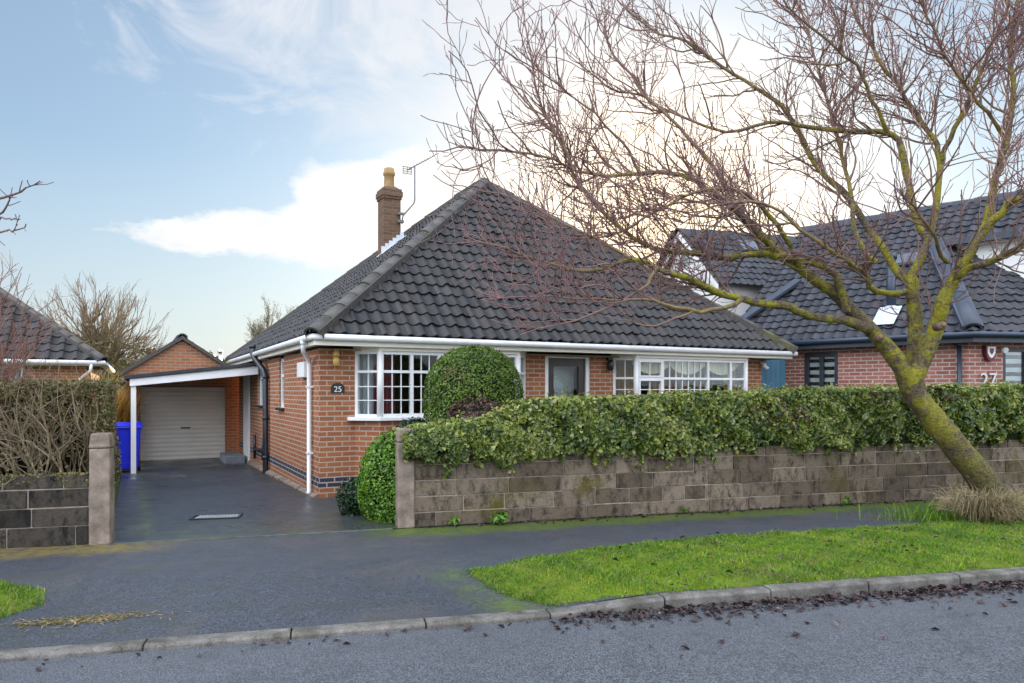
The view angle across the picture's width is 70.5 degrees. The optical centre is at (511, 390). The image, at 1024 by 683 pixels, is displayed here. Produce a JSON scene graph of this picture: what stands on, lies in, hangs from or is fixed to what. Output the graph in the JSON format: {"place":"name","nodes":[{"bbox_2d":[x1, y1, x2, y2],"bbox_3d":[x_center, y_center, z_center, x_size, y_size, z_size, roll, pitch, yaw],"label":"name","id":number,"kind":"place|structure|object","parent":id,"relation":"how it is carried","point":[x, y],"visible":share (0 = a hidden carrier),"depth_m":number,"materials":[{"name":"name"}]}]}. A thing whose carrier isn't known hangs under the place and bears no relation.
{"place":"outdoors","nodes":[
{"label":"outdoors","id":0,"kind":"place"},
{"bbox_2d":[0,577,46,618],"bbox_3d":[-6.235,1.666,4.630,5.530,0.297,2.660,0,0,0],"label":"verge","id":1,"kind":"structure","parent":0,"point":[10,601],"depth_m":5.44,"materials":[{"name":"green plant"}]},
{"bbox_2d":[0,180,53,245],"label":"young street tree","id":2,"kind":"object","parent":1,"relation":"on","point":[10,197],"visible":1,"depth_m":5.66,"materials":[{"name":"brown plant"}]},
{"bbox_2d":[115,468,120,507],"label":"lawn","id":3,"kind":"structure","parent":0,"point":[116,488],"depth_m":11.59,"materials":[{"name":"green plant"}]},
{"bbox_2d":[0,471,88,548],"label":"garden wall","id":4,"kind":"structure","parent":3,"relation":"on","point":[42,510],"depth_m":7.29,"materials":[{"name":"grey stone"}]},
{"bbox_2d":[0,252,89,446],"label":"bare shrub","id":5,"kind":"object","parent":3,"relation":"on","point":[7,373],"visible":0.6,"depth_m":7.75,"materials":[{"name":"brown plant"}]},
{"bbox_2d":[0,287,114,393],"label":"brick bungalow","id":6,"kind":"object","parent":3,"relation":"on","point":[65,348],"visible":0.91,"depth_m":18.29,"materials":[{"name":"grey tile"}]},
{"bbox_2d":[0,365,31,393],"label":"window","id":7,"kind":"structure","parent":6,"relation":"in","point":[16,376],"depth_m":17.95,"materials":[{"name":"white plastic"}]},
{"bbox_2d":[0,346,125,486],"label":"privet hedge","id":8,"kind":"object","parent":3,"relation":"on","point":[51,431],"visible":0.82,"depth_m":7.59,"materials":[{"name":"brown plant"}]},
{"bbox_2d":[89,432,114,544],"bbox_3d":[-4.249,1.103,7.514,0.196,1.335,0.226,0,0,-17],"label":"gate post","id":9,"kind":"object","parent":3,"relation":"on","point":[101,490],"visible":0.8,"depth_m":7.42,"materials":[{"name":"concrete"}]},
{"bbox_2d":[60,366,153,421],"bbox_3d":[-9.375,0.514,16.671,2.398,2.312,2.260,0,0,0],"label":"reed clump","id":10,"kind":"object","parent":3,"relation":"on","point":[123,409],"visible":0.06,"depth_m":16.77,"materials":[{"name":"beige plant"}]},
{"bbox_2d":[116,333,238,460],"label":"garage","id":11,"kind":"structure","parent":3,"relation":"on","point":[195,419],"depth_m":18.32,"materials":[{"name":"brick"}]},
{"bbox_2d":[140,387,224,460],"bbox_3d":[-8.302,0.822,18.331,1.950,1.877,0.042,0,0,-28],"label":"roller door","id":12,"kind":"structure","parent":11,"relation":"in","point":[178,422],"depth_m":18.32,"materials":[{"name":"white metal"}]},
{"bbox_2d":[110,458,483,543],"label":"driveway","id":13,"kind":"structure","parent":0,"point":[160,500],"depth_m":9.89,"materials":[{"name":"grey asphalt"}]},
{"bbox_2d":[116,422,142,469],"bbox_3d":[-7.959,1.159,14.991,0.573,1.018,0.716,0,0,-28],"label":"wheelie bin","id":14,"kind":"object","parent":13,"relation":"on","point":[123,430],"visible":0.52,"depth_m":14.74,"materials":[{"name":"blue plastic"}]},
{"bbox_2d":[120,363,257,473],"bbox_3d":[-7.445,0.576,16.566,2.650,2.389,3.640,0,0,-28],"label":"carport","id":15,"kind":"object","parent":13,"relation":"on","point":[135,380],"visible":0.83,"depth_m":14.84,"materials":[{"name":"white plastic"}]},
{"bbox_2d":[189,513,242,519],"bbox_3d":[-3.660,1.566,8.980,0.580,0.036,0.300,0,0,-12],"label":"drain grate","id":16,"kind":"object","parent":13,"relation":"on","point":[216,516],"visible":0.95,"depth_m":8.95,"materials":[{"name":"white metal"}]},
{"bbox_2d":[112,528,392,544],"bbox_3d":[-2.723,1.615,7.824,2.856,0.110,0.039,0,0,-17],"label":"driveway edging","id":17,"kind":"object","parent":13,"relation":"on","point":[248,536],"visible":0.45,"depth_m":7.77,"materials":[{"name":"grey concrete"}]},
{"bbox_2d":[335,477,367,515],"bbox_3d":[-2.017,1.346,9.217,0.426,0.514,0.431,0,0,22],"label":"plant","id":18,"kind":"object","parent":13,"relation":"on","point":[348,504],"visible":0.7,"depth_m":9.11,"materials":[{"name":"green plant"}]},
{"bbox_2d":[355,430,395,522],"bbox_3d":[-1.435,1.029,8.922,0.962,1.145,0.957,0,0,0],"label":"spreading shrub","id":19,"kind":"object","parent":13,"relation":"on","point":[376,487],"visible":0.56,"depth_m":8.60,"materials":[{"name":"green plant"}]},
{"bbox_2d":[0,582,1023,682],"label":"road","id":20,"kind":"structure","parent":0,"point":[976,645],"depth_m":4.62,"materials":[{"name":"grey asphalt"}]},
{"bbox_2d":[142,592,869,650],"bbox_3d":[1.501,1.738,5.660,27.000,0.185,0.106,0,0,-14],"label":"kerb bedding","id":21,"kind":"object","parent":20,"relation":"on","point":[291,631],"depth_m":4.93,"materials":[{"name":"concrete"}]},
{"bbox_2d":[0,567,1023,661],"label":"kerb","id":22,"kind":"structure","parent":21,"relation":"on","point":[803,590],"depth_m":5.33,"materials":[{"name":"concrete"}]},
{"bbox_2d":[0,496,1023,649],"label":"pavement","id":23,"kind":"structure","parent":0,"point":[249,584],"depth_m":6.31,"materials":[{"name":"grey asphalt"}]},
{"bbox_2d":[0,609,189,631],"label":"straw debris","id":24,"kind":"object","parent":23,"relation":"on","point":[60,621],"visible":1,"depth_m":5.12,"materials":[{"name":"beige plant"}]},
{"bbox_2d":[395,428,413,527],"bbox_3d":[-1.243,1.103,8.405,0.196,1.335,0.226,0,0,-17],"label":"gate post","id":25,"kind":"object","parent":23,"relation":"on","point":[404,494],"visible":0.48,"depth_m":8.30,"materials":[{"name":"concrete"}]},
{"bbox_2d":[446,516,459,524],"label":"weed","id":26,"kind":"object","parent":23,"relation":"on","point":[455,520],"visible":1,"depth_m":8.41,"materials":[{"name":"green plant"}]},
{"bbox_2d":[490,509,509,524],"bbox_3d":[-0.141,1.478,8.498,0.261,0.205,0.221,0,0,-31],"label":"weed","id":27,"kind":"object","parent":23,"relation":"on","point":[502,517],"visible":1,"depth_m":8.50,"materials":[{"name":"green plant"}]},
{"bbox_2d":[36,498,1023,671],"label":"fallen leaves","id":28,"kind":"object","parent":23,"relation":"on","point":[952,589],"visible":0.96,"depth_m":5.72,"materials":[{"name":"brown plant"}]},
{"bbox_2d":[841,496,851,504],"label":"weed","id":29,"kind":"object","parent":23,"relation":"on","point":[847,500],"visible":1,"depth_m":9.92,"materials":[{"name":"green plant"}]},
{"bbox_2d":[0,0,1023,361],"label":"sky","id":30,"kind":"structure","parent":0,"point":[221,157],"materials":[{"name":"blue"}]},
{"bbox_2d":[462,516,1023,610],"bbox_3d":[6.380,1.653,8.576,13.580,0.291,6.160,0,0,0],"label":"verge","id":31,"kind":"structure","parent":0,"point":[719,581],"depth_m":6.39,"materials":[{"name":"green plant"}]},
{"bbox_2d":[420,0,1023,500],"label":"cherry tree","id":32,"kind":"object","parent":31,"relation":"on","point":[910,368],"visible":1,"depth_m":8.95,"materials":[{"name":"brown plant"}]},
{"bbox_2d":[847,501,1020,523],"bbox_3d":[5.592,1.421,8.779,3.415,0.259,1.105,0,0,0],"label":"long grass tuft","id":33,"kind":"object","parent":31,"relation":"on","point":[931,514],"visible":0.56,"depth_m":8.70,"materials":[{"name":"green plant"}]},
{"bbox_2d":[917,482,1023,522],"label":"dry grass tuft","id":34,"kind":"object","parent":31,"relation":"on","point":[988,506],"visible":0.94,"depth_m":8.44,"materials":[{"name":"beige plant"}]},
{"bbox_2d":[1004,439,1023,469],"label":"dry stem clump","id":35,"kind":"object","parent":31,"relation":"on","point":[1016,455],"visible":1,"depth_m":9.76,"materials":[{"name":"brown plant"}]},
{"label":"garden","id":36,"kind":"structure","parent":0,"visible":0},
{"bbox_2d":[395,417,427,427],"bbox_3d":[-1.252,0.958,9.445,0.797,1.255,0.816,0,0,0],"label":"dark shrub","id":37,"kind":"object","parent":36,"relation":"on","point":[405,423],"visible":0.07,"depth_m":9.41,"materials":[{"name":"green plant"}]},
{"bbox_2d":[422,344,523,421],"bbox_3d":[-0.516,0.381,9.744,1.388,2.016,1.380,0,0,0],"label":"topiary shrub","id":38,"kind":"object","parent":36,"relation":"on","point":[477,370],"visible":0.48,"depth_m":9.32,"materials":[{"name":"green plant"}]},
{"bbox_2d":[220,153,798,497],"bbox_3d":[-0.927,-1.744,16.645,9.996,7.427,10.075,0,0,-28],"label":"bungalow","id":39,"kind":"object","parent":36,"relation":"on","point":[331,390],"visible":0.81,"depth_m":12.80,"materials":[{"name":"grey tile"}]},
{"bbox_2d":[243,375,249,460],"bbox_3d":[-6.300,0.530,17.272,0.085,2.280,0.950,0,0,-28],"label":"side door","id":40,"kind":"structure","parent":39,"relation":"in","point":[246,379],"depth_m":17.17,"materials":[{"name":"white plastic"}]},
{"bbox_2d":[260,363,262,404],"bbox_3d":[-5.306,-0.145,15.512,0.070,0.910,0.710,0,0,-28],"label":"side window","id":41,"kind":"structure","parent":39,"relation":"in","point":[261,379],"depth_m":15.77,"materials":[{"name":"white plastic"}]},
{"bbox_2d":[281,358,283,407],"bbox_3d":[-4.162,-0.145,13.323,0.070,0.910,0.510,0,0,-28],"label":"side window","id":42,"kind":"structure","parent":39,"relation":"in","point":[282,360],"depth_m":13.49,"materials":[{"name":"white plastic"}]},
{"bbox_2d":[347,346,526,420],"bbox_3d":[-1.149,-0.097,11.688,3.150,1.134,1.120,0,0,-28],"label":"bay window","id":43,"kind":"structure","parent":39,"relation":"in","point":[375,371],"depth_m":10.96,"materials":[{"name":"white plastic"}]},
{"bbox_2d":[554,366,573,396],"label":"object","id":44,"kind":"structure","parent":39,"relation":"in","point":[563,375],"depth_m":13.03,"materials":[{"name":"white glass"}]},
{"bbox_2d":[548,358,584,396],"bbox_3d":[0.937,0.485,12.651,0.770,2.110,0.085,0,0,-28],"label":"storm door","id":45,"kind":"structure","parent":39,"relation":"in","point":[570,362],"depth_m":12.67,"materials":[{"name":"grey plastic"}]},
{"bbox_2d":[610,354,747,395],"bbox_3d":[3.116,0.088,14.030,3.480,1.504,1.320,0,0,-28],"label":"bay window","id":46,"kind":"structure","parent":39,"relation":"in","point":[669,373],"depth_m":13.47,"materials":[{"name":"white plastic"}]},
{"bbox_2d":[751,359,784,388],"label":"garden gate","id":47,"kind":"structure","parent":39,"relation":"attached to","point":[774,374],"depth_m":15.26,"materials":[{"name":"teal paint"}]},
{"bbox_2d":[414,440,1023,526],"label":"garden wall","id":48,"kind":"structure","parent":36,"relation":"on","point":[571,486],"depth_m":9.37,"materials":[{"name":"grey stone"}]},
{"bbox_2d":[391,378,1023,478],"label":"ivy hedge","id":49,"kind":"object","parent":48,"relation":"on","point":[666,425],"visible":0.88,"depth_m":9.31,"materials":[{"name":"green plant"}]},
{"bbox_2d":[446,392,503,418],"bbox_3d":[-0.429,0.330,9.135,0.877,0.627,0.716,0,0,-16],"label":"dried shrub","id":50,"kind":"object","parent":49,"relation":"in","point":[476,410],"visible":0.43,"depth_m":8.98,"materials":[{"name":"brown plant"}]},
{"bbox_2d":[658,189,1023,387],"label":"neighbouring house","id":51,"kind":"structure","parent":36,"relation":"on","point":[982,339],"depth_m":15.03,"materials":[{"name":"grey tile"}]},
{"bbox_2d":[676,255,692,268],"bbox_3d":[4.779,-3.685,20.059,0.015,0.450,0.900,0,0,-16],"label":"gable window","id":52,"kind":"structure","parent":51,"relation":"in","point":[686,257],"depth_m":19.95,"materials":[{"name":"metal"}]},
{"bbox_2d":[805,352,837,386],"bbox_3d":[6.547,-0.155,15.230,0.230,1.450,0.709,0,0,-44],"label":"window","id":53,"kind":"structure","parent":51,"relation":"in","point":[821,368],"depth_m":15.21,"materials":[{"name":"black glass"}]},
{"bbox_2d":[1003,348,1023,384],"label":"window","id":54,"kind":"structure","parent":51,"relation":"in","point":[1013,360],"depth_m":13.48,"materials":[{"name":"white glass"}]},
{"bbox_3d":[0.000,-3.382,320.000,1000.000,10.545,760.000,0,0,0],"label":"ground","id":55,"kind":"structure","parent":0,"visible":0},
{"bbox_2d":[30,273,172,380],"bbox_3d":[-23.183,-2.173,39.863,9.866,8.949,9.225,0,0,0],"label":"bare tree","id":56,"kind":"object","parent":55,"relation":"on","point":[96,339],"visible":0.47,"depth_m":39.16,"materials":[{"name":"brown plant"}]},
{"bbox_2d":[112,348,230,368],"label":"hedgerow","id":57,"kind":"object","parent":55,"relation":"on","point":[224,360],"visible":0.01,"depth_m":107.74,"materials":[{"name":"brown plant"}]},
{"bbox_2d":[244,297,297,342],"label":"distant tree","id":58,"kind":"object","parent":55,"relation":"on","point":[256,331],"visible":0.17,"depth_m":61.28,"materials":[{"name":"brown plant"}]}
]}

